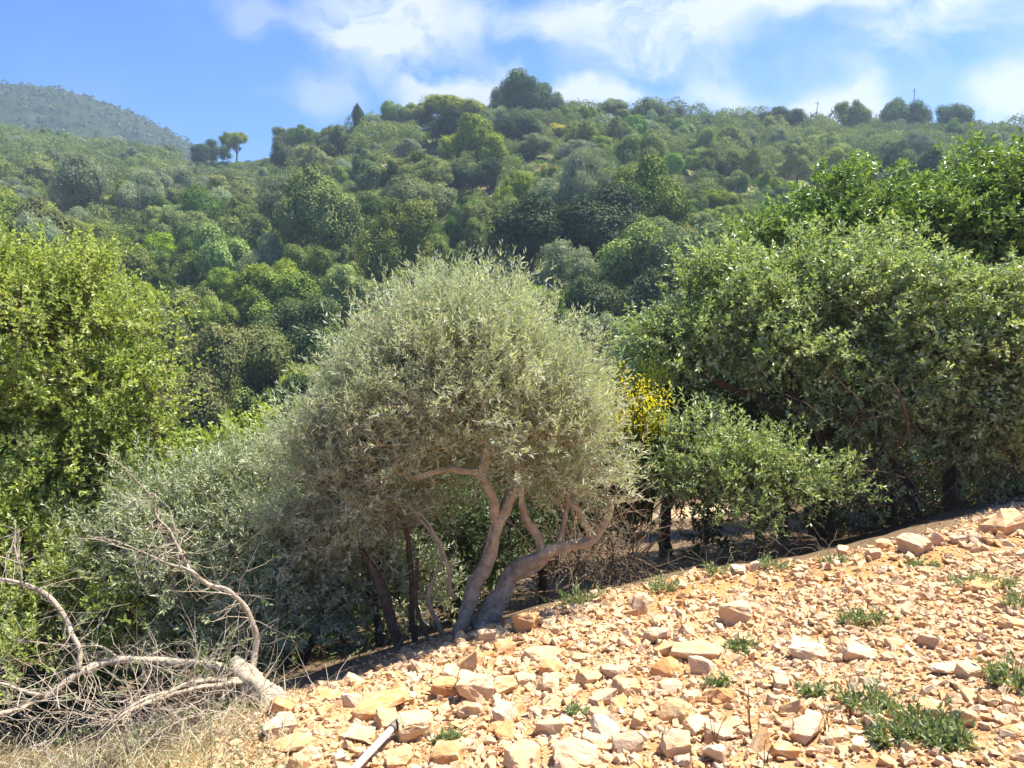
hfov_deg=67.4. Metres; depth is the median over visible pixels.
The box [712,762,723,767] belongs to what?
stone
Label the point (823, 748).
stone
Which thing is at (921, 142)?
olive tree
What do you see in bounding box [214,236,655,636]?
olive tree
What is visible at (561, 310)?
oak tree
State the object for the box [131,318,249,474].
oak tree
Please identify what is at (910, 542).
stone
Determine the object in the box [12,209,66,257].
olive tree
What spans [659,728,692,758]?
stone
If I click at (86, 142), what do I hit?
olive tree
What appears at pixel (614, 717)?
stone
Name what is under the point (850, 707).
dry stalk
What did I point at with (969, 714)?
stone
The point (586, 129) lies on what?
oak tree
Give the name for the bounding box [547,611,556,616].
stone
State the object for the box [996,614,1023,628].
stone
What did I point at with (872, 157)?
oak tree
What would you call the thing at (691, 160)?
oak tree
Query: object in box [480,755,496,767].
stone
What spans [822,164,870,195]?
oak tree
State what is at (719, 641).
stone
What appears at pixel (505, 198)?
oak tree
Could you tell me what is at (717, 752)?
stone
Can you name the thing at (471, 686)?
stone
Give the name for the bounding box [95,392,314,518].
leafy shrub
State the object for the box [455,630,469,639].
stone
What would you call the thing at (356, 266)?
broadleaf tree
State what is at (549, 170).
oak tree
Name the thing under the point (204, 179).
olive tree
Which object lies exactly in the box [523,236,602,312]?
olive tree
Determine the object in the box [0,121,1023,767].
ground
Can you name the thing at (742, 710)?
stone
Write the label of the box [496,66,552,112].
oak tree
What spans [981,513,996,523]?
stone
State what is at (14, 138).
olive tree
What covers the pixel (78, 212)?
olive tree
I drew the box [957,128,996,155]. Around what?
olive tree
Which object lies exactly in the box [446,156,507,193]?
oak tree
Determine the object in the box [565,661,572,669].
stone
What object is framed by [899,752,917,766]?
stone
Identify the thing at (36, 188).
broadleaf tree
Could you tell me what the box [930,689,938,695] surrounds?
stone
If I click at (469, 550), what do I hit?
evergreen shrub
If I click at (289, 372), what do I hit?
oak tree
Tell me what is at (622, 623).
stone
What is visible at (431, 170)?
oak tree
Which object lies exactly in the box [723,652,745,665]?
stone
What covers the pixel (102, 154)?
olive tree
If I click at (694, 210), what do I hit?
oak tree
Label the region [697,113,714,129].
olive tree
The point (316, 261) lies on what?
oak tree
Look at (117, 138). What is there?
olive tree
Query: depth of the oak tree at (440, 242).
76.82 m
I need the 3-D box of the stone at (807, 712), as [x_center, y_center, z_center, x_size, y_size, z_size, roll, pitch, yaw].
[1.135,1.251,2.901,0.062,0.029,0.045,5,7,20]
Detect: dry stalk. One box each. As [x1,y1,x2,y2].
[708,712,723,743]
[747,686,752,738]
[764,740,773,764]
[818,704,830,735]
[848,699,851,721]
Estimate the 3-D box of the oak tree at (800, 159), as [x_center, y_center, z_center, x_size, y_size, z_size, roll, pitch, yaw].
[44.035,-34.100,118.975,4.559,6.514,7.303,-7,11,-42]
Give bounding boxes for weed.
[428,723,467,744]
[555,577,608,607]
[564,699,590,715]
[645,570,686,592]
[700,559,732,577]
[701,670,731,687]
[722,632,760,654]
[752,552,794,573]
[791,679,833,698]
[816,550,852,562]
[827,669,910,716]
[831,600,898,629]
[853,717,913,749]
[855,693,974,748]
[901,553,943,567]
[914,716,983,753]
[944,568,991,587]
[973,649,1023,695]
[982,571,1021,589]
[984,584,1023,607]
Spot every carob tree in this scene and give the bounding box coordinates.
[590,206,988,537]
[757,232,1023,519]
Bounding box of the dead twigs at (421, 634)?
[263,525,835,684]
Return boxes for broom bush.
[549,123,565,134]
[598,347,678,524]
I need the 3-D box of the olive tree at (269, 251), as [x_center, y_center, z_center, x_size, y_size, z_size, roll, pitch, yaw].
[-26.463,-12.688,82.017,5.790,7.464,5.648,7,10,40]
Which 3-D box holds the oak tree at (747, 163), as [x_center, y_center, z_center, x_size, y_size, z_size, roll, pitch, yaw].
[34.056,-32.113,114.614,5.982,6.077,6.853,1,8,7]
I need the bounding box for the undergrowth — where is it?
[0,117,1012,515]
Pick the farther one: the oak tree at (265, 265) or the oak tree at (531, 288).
the oak tree at (265, 265)
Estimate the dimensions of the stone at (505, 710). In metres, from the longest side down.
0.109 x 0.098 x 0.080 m
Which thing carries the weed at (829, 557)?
on the ground at (850, 541)
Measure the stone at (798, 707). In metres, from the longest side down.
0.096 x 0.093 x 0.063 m
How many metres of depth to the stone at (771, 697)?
3.09 m
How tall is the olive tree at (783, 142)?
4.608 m
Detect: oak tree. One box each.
[0,185,17,202]
[0,196,56,224]
[0,219,14,258]
[1,195,86,252]
[13,157,59,189]
[35,268,158,388]
[46,184,54,203]
[72,220,98,227]
[73,234,137,253]
[77,222,118,239]
[80,189,104,221]
[84,236,159,282]
[85,329,148,418]
[102,178,137,222]
[106,269,128,291]
[121,224,148,248]
[125,278,171,310]
[126,227,150,233]
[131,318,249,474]
[133,231,178,265]
[141,194,171,228]
[144,205,175,239]
[146,208,208,241]
[148,270,181,296]
[153,236,200,289]
[159,203,185,213]
[163,188,189,205]
[166,286,224,315]
[170,215,215,280]
[179,294,245,336]
[180,183,229,222]
[185,323,218,352]
[188,320,295,397]
[189,138,232,166]
[193,170,234,191]
[199,267,239,306]
[207,174,255,196]
[211,376,259,434]
[212,195,275,233]
[216,213,269,264]
[225,193,264,213]
[229,257,301,318]
[240,262,278,292]
[241,267,322,331]
[249,371,321,424]
[250,291,346,365]
[260,362,319,401]
[267,168,341,185]
[269,139,297,168]
[271,126,300,146]
[272,161,364,253]
[283,242,334,291]
[285,124,319,145]
[287,322,367,377]
[293,144,333,173]
[293,243,313,251]
[310,164,335,177]
[311,125,343,148]
[321,125,360,156]
[321,262,375,320]
[330,244,355,269]
[335,285,380,333]
[339,182,359,195]
[340,188,378,209]
[340,250,370,278]
[348,310,382,338]
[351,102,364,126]
[351,154,380,174]
[354,194,397,228]
[354,197,438,284]
[369,255,437,322]
[375,190,403,216]
[379,268,408,291]
[380,175,408,197]
[383,148,450,188]
[389,173,458,221]
[390,155,454,186]
[399,101,434,125]
[415,256,488,316]
[417,93,487,116]
[426,214,459,250]
[427,106,463,140]
[427,231,452,264]
[438,111,509,164]
[439,245,472,268]
[439,260,468,273]
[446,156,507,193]
[447,194,477,232]
[458,202,501,231]
[461,230,495,273]
[462,217,501,248]
[463,272,500,289]
[479,178,649,262]
[481,249,519,280]
[482,201,511,213]
[491,112,542,143]
[492,170,531,202]
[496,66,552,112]
[496,195,518,204]
[501,243,538,278]
[507,272,527,289]
[509,280,550,300]
[519,285,576,348]
[526,164,563,193]
[551,333,591,366]
[557,106,596,122]
[559,285,585,337]
[562,265,677,333]
[564,117,599,142]
[589,136,613,152]
[590,272,607,285]
[595,98,631,117]
[598,161,643,182]
[604,115,638,141]
[612,128,666,165]
[615,160,635,172]
[622,129,642,139]
[634,214,676,239]
[637,95,666,117]
[637,218,752,299]
[682,146,707,173]
[682,188,709,211]
[685,127,719,152]
[686,211,717,229]
[687,131,715,142]
[687,204,700,214]
[696,219,737,232]
[702,204,746,220]
[704,188,736,210]
[705,220,747,243]
[716,125,749,149]
[724,147,761,176]
[725,194,744,207]
[749,195,790,207]
[749,213,795,230]
[754,185,799,198]
[755,169,783,191]
[757,105,805,126]
[763,114,790,137]
[773,142,814,182]
[805,131,840,153]
[812,146,846,173]
[814,142,857,164]
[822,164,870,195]
[833,99,872,127]
[850,154,881,173]
[877,144,949,188]
[878,96,932,125]
[878,137,908,160]
[935,102,976,127]
[947,157,971,171]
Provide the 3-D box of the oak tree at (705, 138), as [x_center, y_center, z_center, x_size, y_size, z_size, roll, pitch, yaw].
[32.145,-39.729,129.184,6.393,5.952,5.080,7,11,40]
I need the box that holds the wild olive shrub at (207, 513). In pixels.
[0,411,469,687]
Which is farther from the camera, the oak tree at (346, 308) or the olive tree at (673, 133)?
the olive tree at (673, 133)
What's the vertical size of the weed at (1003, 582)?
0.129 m
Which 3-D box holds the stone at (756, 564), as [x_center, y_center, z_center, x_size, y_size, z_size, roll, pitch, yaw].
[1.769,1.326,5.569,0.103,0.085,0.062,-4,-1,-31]
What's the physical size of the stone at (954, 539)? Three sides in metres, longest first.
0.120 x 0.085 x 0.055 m
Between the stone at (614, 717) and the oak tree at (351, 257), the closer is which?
the stone at (614, 717)
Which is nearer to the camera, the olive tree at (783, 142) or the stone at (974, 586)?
the stone at (974, 586)
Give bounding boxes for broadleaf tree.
[0,209,236,650]
[32,185,43,196]
[39,127,57,135]
[102,141,120,149]
[106,151,118,157]
[127,153,147,164]
[163,150,182,161]
[190,222,253,279]
[322,260,365,291]
[331,165,356,184]
[354,159,390,195]
[357,148,373,159]
[380,100,404,124]
[402,125,425,138]
[409,120,422,127]
[415,135,428,147]
[425,219,442,235]
[499,196,546,258]
[560,123,576,137]
[577,342,630,442]
[593,217,667,298]
[610,151,693,232]
[624,114,648,135]
[631,101,652,116]
[656,113,674,126]
[661,149,685,177]
[668,117,696,139]
[679,150,693,171]
[682,183,696,192]
[693,147,733,178]
[701,171,724,189]
[724,169,750,193]
[741,209,761,222]
[778,177,795,192]
[781,201,795,216]
[784,136,801,145]
[827,126,850,136]
[940,117,966,138]
[989,130,1011,143]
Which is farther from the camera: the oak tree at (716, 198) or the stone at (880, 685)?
the oak tree at (716, 198)
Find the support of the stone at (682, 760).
on the ground at (850, 541)
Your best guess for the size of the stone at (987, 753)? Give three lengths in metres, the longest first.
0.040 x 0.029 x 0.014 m
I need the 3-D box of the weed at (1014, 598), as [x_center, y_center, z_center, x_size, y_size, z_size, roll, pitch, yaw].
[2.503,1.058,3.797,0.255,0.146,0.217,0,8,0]
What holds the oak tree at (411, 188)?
on the ground at (850, 541)
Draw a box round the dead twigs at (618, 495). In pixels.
[268,382,664,647]
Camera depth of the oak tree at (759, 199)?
92.53 m
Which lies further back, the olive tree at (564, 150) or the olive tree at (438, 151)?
the olive tree at (438, 151)
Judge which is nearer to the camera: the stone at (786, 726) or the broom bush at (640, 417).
the stone at (786, 726)
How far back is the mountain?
463.42 m
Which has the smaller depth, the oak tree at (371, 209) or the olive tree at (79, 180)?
the oak tree at (371, 209)
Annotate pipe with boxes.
[350,719,397,767]
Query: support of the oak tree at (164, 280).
on the ground at (850, 541)
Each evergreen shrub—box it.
[154,439,655,678]
[601,350,1012,560]
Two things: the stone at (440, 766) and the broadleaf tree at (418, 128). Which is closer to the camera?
the stone at (440, 766)
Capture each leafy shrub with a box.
[0,479,211,709]
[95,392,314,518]
[593,380,911,555]
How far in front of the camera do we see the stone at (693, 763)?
2.61 m
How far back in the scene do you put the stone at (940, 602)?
4.10 m
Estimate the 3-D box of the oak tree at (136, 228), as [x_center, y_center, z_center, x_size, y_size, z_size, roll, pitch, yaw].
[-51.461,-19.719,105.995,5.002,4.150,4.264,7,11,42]
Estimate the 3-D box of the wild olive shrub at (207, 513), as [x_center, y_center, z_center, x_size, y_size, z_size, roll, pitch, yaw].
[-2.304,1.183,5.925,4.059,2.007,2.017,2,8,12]
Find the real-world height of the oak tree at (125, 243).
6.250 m
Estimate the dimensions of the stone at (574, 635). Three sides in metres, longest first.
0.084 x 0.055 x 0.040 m
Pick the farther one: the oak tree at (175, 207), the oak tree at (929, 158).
the oak tree at (175, 207)
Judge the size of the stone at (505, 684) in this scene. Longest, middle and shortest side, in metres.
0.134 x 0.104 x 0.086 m
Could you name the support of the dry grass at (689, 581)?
on the ground at (850, 541)
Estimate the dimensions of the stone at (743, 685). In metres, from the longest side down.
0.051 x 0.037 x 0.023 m
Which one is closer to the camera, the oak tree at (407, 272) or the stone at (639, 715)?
the stone at (639, 715)
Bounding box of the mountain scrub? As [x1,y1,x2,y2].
[0,79,217,161]
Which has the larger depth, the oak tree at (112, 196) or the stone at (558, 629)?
the oak tree at (112, 196)
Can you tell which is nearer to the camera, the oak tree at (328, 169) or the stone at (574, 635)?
the stone at (574, 635)
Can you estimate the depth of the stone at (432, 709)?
3.58 m
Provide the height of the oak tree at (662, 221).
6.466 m
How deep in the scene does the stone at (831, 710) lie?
2.92 m
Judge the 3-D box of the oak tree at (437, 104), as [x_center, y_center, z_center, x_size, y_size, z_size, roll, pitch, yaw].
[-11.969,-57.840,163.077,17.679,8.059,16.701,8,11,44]
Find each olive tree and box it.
[0,176,23,190]
[11,134,33,147]
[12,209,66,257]
[15,185,42,199]
[44,146,64,163]
[44,149,112,211]
[54,198,74,213]
[62,206,88,222]
[77,138,91,146]
[96,152,114,163]
[101,164,117,180]
[110,135,126,145]
[114,167,166,223]
[119,146,140,161]
[147,304,192,343]
[151,162,195,192]
[163,142,180,152]
[186,165,199,176]
[199,176,208,184]
[205,186,231,204]
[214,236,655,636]
[234,231,286,274]
[240,176,258,183]
[253,172,312,248]
[257,167,268,177]
[317,135,339,156]
[332,158,356,177]
[365,114,384,130]
[369,142,381,156]
[389,138,421,158]
[436,147,454,161]
[483,105,508,122]
[488,86,515,113]
[514,133,553,157]
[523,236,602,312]
[527,170,569,210]
[529,108,544,122]
[548,91,565,112]
[555,139,604,156]
[556,153,571,170]
[557,145,613,206]
[573,310,629,360]
[577,144,619,174]
[584,347,616,367]
[616,279,745,430]
[642,108,657,121]
[644,119,661,129]
[663,104,685,121]
[666,129,685,151]
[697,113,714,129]
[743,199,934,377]
[744,129,757,146]
[748,162,766,178]
[763,127,788,146]
[775,139,795,159]
[817,115,839,126]
[875,169,902,200]
[879,118,907,128]
[905,130,937,157]
[911,109,933,123]
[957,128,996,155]
[994,140,1009,150]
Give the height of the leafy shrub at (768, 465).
1.658 m
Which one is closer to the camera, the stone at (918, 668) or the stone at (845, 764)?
the stone at (845, 764)
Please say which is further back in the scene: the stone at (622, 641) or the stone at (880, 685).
the stone at (622, 641)
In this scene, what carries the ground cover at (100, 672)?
on the ground at (850, 541)
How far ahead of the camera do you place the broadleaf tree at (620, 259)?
58.44 m
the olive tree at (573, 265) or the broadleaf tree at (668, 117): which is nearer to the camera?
the olive tree at (573, 265)
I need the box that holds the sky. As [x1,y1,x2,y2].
[0,0,1023,162]
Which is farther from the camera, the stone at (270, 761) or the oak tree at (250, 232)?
the oak tree at (250, 232)
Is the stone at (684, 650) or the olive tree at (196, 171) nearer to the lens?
the stone at (684, 650)
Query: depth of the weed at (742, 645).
3.91 m
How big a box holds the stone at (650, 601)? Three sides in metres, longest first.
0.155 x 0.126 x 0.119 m
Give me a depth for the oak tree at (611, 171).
87.60 m
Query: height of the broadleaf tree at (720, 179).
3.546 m
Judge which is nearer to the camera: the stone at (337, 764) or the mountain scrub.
the stone at (337, 764)
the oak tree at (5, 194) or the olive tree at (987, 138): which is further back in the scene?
the olive tree at (987, 138)
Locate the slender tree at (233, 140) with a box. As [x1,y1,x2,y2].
[218,131,248,161]
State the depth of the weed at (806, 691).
3.10 m
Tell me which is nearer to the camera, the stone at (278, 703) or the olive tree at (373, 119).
the stone at (278, 703)
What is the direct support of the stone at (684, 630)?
on the ground at (850, 541)
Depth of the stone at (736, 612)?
4.41 m
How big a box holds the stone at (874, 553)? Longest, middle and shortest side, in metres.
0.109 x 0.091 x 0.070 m
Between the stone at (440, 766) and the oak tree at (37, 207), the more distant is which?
the oak tree at (37, 207)
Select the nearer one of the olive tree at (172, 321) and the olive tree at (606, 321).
the olive tree at (606, 321)
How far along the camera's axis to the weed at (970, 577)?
4.36 m
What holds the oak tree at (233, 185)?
on the ground at (850, 541)
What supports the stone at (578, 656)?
on the ground at (850, 541)
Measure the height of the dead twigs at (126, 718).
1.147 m
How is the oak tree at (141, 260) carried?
on the ground at (850, 541)
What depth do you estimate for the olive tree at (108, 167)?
164.02 m
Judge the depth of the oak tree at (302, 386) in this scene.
43.40 m
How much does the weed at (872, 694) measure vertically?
0.145 m
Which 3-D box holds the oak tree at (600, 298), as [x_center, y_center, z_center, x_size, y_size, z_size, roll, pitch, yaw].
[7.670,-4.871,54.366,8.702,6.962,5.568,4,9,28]
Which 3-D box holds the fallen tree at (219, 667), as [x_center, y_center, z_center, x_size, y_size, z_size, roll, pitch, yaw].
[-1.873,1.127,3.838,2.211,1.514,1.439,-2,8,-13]
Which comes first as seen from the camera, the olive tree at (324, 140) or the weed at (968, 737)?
the weed at (968, 737)
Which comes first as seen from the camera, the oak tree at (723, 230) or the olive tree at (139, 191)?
the oak tree at (723, 230)
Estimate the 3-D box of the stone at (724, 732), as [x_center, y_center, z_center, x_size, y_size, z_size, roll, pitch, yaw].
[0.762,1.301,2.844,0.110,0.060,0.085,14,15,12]
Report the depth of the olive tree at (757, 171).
118.72 m
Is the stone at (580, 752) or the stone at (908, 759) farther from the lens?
the stone at (580, 752)
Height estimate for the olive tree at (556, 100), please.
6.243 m
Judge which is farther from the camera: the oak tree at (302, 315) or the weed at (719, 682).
the oak tree at (302, 315)
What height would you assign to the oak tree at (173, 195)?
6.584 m
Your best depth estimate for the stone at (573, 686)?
3.60 m
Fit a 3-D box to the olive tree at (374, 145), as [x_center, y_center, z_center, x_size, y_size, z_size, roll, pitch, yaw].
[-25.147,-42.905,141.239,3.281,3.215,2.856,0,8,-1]
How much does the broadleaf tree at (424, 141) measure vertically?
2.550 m
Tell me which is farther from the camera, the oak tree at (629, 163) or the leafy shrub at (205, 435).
the oak tree at (629, 163)
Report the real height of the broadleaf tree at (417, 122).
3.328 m
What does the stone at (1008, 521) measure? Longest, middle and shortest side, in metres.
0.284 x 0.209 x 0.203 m
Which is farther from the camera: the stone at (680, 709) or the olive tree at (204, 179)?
the olive tree at (204, 179)
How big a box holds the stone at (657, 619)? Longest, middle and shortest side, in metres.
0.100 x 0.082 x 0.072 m
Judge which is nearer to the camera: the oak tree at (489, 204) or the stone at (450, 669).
the stone at (450, 669)
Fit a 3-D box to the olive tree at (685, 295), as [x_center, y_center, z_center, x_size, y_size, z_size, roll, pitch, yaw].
[8.139,-0.577,37.648,6.127,9.566,6.578,7,10,39]
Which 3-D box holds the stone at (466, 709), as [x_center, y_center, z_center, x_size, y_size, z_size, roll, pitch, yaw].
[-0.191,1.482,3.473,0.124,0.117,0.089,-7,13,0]
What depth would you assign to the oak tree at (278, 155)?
158.12 m
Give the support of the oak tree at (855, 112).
on the ground at (850, 541)
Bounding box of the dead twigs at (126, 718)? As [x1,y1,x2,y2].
[0,607,374,767]
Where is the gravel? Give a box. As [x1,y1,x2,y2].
[212,497,1023,767]
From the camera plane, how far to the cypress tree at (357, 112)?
166.72 m
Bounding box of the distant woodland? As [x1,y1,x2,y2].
[0,95,1023,298]
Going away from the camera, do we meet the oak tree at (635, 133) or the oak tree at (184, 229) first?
the oak tree at (184, 229)
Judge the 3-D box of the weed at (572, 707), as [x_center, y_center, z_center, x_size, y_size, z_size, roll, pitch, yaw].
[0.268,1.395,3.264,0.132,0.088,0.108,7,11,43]
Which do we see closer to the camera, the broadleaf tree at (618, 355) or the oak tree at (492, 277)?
the broadleaf tree at (618, 355)
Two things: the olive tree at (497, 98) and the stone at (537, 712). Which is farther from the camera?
the olive tree at (497, 98)
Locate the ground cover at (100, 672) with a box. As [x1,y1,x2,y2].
[0,422,995,738]
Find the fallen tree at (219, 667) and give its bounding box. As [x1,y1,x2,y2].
[0,451,362,767]
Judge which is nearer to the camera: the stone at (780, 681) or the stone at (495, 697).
the stone at (780, 681)
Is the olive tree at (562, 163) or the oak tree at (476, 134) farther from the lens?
the oak tree at (476, 134)
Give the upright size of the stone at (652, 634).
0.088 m
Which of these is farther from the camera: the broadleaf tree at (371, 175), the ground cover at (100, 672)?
the broadleaf tree at (371, 175)
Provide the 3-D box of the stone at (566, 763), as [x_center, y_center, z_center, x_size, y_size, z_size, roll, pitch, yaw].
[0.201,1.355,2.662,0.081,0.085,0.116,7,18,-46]
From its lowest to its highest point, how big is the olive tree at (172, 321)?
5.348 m
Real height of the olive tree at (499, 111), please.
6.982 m
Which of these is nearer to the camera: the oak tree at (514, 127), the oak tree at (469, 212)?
the oak tree at (469, 212)
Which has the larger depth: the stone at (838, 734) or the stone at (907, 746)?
the stone at (838, 734)
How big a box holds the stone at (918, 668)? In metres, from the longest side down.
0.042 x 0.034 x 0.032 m
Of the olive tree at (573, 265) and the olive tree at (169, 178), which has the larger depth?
the olive tree at (169, 178)
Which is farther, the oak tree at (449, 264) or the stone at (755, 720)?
the oak tree at (449, 264)
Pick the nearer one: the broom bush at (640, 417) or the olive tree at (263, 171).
the broom bush at (640, 417)
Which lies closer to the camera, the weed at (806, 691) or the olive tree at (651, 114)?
the weed at (806, 691)
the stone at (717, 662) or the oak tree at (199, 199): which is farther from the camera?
the oak tree at (199, 199)
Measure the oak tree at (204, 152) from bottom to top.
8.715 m
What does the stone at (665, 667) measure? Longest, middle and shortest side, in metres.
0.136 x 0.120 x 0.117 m
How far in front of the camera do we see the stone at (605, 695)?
3.36 m
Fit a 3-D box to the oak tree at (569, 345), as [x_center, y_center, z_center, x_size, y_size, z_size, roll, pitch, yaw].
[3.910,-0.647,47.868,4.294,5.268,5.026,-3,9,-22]
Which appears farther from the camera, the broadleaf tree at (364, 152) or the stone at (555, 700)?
the broadleaf tree at (364, 152)
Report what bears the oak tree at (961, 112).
on the ground at (850, 541)
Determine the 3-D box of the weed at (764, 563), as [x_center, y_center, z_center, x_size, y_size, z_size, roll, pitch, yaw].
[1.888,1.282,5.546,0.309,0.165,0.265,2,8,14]
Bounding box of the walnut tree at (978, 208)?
[686,122,1023,477]
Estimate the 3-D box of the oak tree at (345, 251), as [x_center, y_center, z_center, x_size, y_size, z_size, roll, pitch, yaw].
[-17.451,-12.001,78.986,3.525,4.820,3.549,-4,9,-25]
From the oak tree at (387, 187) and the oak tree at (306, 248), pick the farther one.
the oak tree at (387, 187)
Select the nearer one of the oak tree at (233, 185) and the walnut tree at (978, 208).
the walnut tree at (978, 208)
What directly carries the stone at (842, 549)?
on the ground at (850, 541)
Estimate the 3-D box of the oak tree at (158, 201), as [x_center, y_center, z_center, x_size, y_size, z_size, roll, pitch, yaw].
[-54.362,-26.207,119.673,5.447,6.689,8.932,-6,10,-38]
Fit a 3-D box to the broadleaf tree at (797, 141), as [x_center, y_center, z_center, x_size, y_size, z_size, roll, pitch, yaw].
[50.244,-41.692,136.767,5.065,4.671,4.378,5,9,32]
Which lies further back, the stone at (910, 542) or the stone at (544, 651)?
the stone at (910, 542)
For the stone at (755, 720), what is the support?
on the ground at (850, 541)
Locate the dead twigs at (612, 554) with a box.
[505,347,1023,603]
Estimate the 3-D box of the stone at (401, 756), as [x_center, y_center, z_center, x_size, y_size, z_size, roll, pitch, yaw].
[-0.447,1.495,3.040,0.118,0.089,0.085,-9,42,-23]
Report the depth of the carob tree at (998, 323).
7.63 m
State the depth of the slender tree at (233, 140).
207.20 m
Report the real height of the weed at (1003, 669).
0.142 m
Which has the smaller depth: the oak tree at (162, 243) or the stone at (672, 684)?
the stone at (672, 684)
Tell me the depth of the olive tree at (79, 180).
117.82 m
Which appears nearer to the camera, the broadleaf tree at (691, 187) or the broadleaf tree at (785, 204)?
the broadleaf tree at (785, 204)
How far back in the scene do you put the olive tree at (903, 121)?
163.86 m
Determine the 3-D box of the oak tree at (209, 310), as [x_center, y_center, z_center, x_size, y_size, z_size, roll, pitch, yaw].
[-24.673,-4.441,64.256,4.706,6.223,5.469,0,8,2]
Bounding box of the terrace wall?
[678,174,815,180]
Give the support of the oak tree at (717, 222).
on the ground at (850, 541)
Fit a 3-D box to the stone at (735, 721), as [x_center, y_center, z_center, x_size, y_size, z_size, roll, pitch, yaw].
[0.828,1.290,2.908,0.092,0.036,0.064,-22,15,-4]
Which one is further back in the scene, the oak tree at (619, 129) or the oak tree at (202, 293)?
the oak tree at (619, 129)
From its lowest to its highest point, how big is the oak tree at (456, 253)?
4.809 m
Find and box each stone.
[258,711,296,738]
[261,758,277,765]
[264,696,295,717]
[272,731,318,752]
[287,748,312,767]
[307,745,321,753]
[314,687,341,698]
[315,702,332,720]
[328,681,338,688]
[332,761,350,767]
[339,672,362,686]
[341,693,362,707]
[344,723,375,741]
[352,687,408,720]
[353,747,365,757]
[371,684,384,692]
[374,707,397,730]
[382,746,413,767]
[391,679,402,688]
[395,709,433,742]
[410,660,432,673]
[422,685,431,691]
[426,706,437,712]
[431,764,451,767]
[432,676,458,697]
[432,740,465,764]
[433,714,445,722]
[436,701,451,715]
[442,663,458,677]
[454,669,493,701]
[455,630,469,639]
[456,701,482,718]
[457,646,482,671]
[463,754,472,767]
[477,629,495,642]
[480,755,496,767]
[483,648,493,658]
[487,720,507,733]
[491,693,501,703]
[492,701,518,720]
[493,675,517,694]
[494,640,515,653]
[495,721,517,740]
[502,739,540,767]
[510,699,523,710]
[512,609,539,631]
[515,672,535,686]
[523,646,559,658]
[528,705,542,717]
[534,717,565,735]
[536,672,558,691]
[538,656,562,673]
[541,616,555,629]
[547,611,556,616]
[547,695,562,706]
[551,637,561,649]
[552,626,563,633]
[552,736,598,766]
[553,757,573,767]
[558,614,572,622]
[558,713,573,726]
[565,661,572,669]
[567,684,578,690]
[569,630,578,640]
[570,653,590,660]
[575,669,601,686]
[580,729,607,743]
[587,603,600,608]
[587,706,609,717]
[588,688,616,705]
[589,713,619,738]
[590,638,600,645]
[599,663,625,677]
[601,642,614,648]
[604,680,611,687]
[607,713,619,721]
[609,693,632,707]
[611,677,641,697]
[611,731,643,753]
[612,619,625,626]
[617,636,633,646]
[627,591,653,608]
[629,760,641,767]
[630,707,646,727]
[631,594,647,614]
[642,627,670,643]
[647,705,658,714]
[649,656,685,677]
[652,643,672,655]
[653,614,666,626]
[657,678,682,693]
[659,697,692,723]
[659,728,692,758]
[669,638,723,660]
[670,607,681,616]
[673,636,680,641]
[673,753,689,767]
[677,624,696,637]
[681,689,699,702]
[682,713,713,736]
[684,622,699,632]
[688,655,717,674]
[689,756,704,767]
[701,744,725,762]
[704,688,734,703]
[704,721,732,743]
[711,659,722,667]
[712,637,725,646]
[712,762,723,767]
[718,599,752,625]
[721,716,741,728]
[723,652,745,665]
[729,564,746,574]
[730,762,740,767]
[734,633,755,644]
[738,707,745,713]
[741,683,750,689]
[745,716,758,724]
[748,725,770,756]
[749,560,760,571]
[765,694,783,704]
[768,727,779,734]
[770,741,800,759]
[772,673,788,689]
[778,698,806,716]
[781,720,792,732]
[788,636,824,660]
[788,712,823,744]
[792,671,802,679]
[800,636,810,640]
[804,710,820,714]
[811,700,817,709]
[814,744,834,754]
[823,708,833,713]
[824,620,834,627]
[826,728,850,741]
[833,714,843,723]
[837,545,849,555]
[837,747,848,755]
[838,638,877,660]
[842,761,852,767]
[848,716,857,724]
[851,736,866,752]
[852,661,869,671]
[864,548,881,559]
[867,594,884,601]
[874,683,890,688]
[875,538,894,549]
[877,753,897,766]
[880,651,892,660]
[882,673,894,680]
[883,637,905,649]
[893,600,916,614]
[896,533,932,553]
[899,623,909,630]
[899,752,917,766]
[900,686,913,693]
[900,742,919,752]
[914,664,923,672]
[916,697,944,719]
[917,568,929,573]
[917,633,939,648]
[926,610,935,616]
[927,662,955,674]
[930,531,945,545]
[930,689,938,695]
[932,755,951,766]
[936,600,944,605]
[936,648,945,653]
[947,693,964,705]
[948,535,966,543]
[949,705,977,727]
[953,646,962,653]
[954,660,985,678]
[958,570,969,575]
[959,688,976,702]
[963,577,1003,591]
[967,533,984,542]
[968,682,977,689]
[978,508,1023,535]
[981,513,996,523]
[984,751,995,758]
[985,539,994,544]
[987,709,998,717]
[992,606,1001,612]
[992,630,999,636]
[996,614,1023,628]
[998,724,1021,738]
[999,694,1020,704]
[1011,630,1023,638]
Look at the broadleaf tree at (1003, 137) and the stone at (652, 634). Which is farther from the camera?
the broadleaf tree at (1003, 137)
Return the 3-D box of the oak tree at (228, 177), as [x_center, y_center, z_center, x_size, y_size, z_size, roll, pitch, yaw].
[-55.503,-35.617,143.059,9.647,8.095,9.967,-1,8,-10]
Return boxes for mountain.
[0,84,215,162]
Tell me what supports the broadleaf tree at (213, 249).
on the ground at (850, 541)
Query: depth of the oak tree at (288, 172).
120.96 m
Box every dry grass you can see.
[0,665,339,767]
[542,552,894,607]
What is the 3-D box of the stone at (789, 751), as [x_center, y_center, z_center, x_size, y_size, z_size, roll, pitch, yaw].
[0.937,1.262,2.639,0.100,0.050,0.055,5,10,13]
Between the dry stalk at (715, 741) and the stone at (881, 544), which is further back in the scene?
the stone at (881, 544)

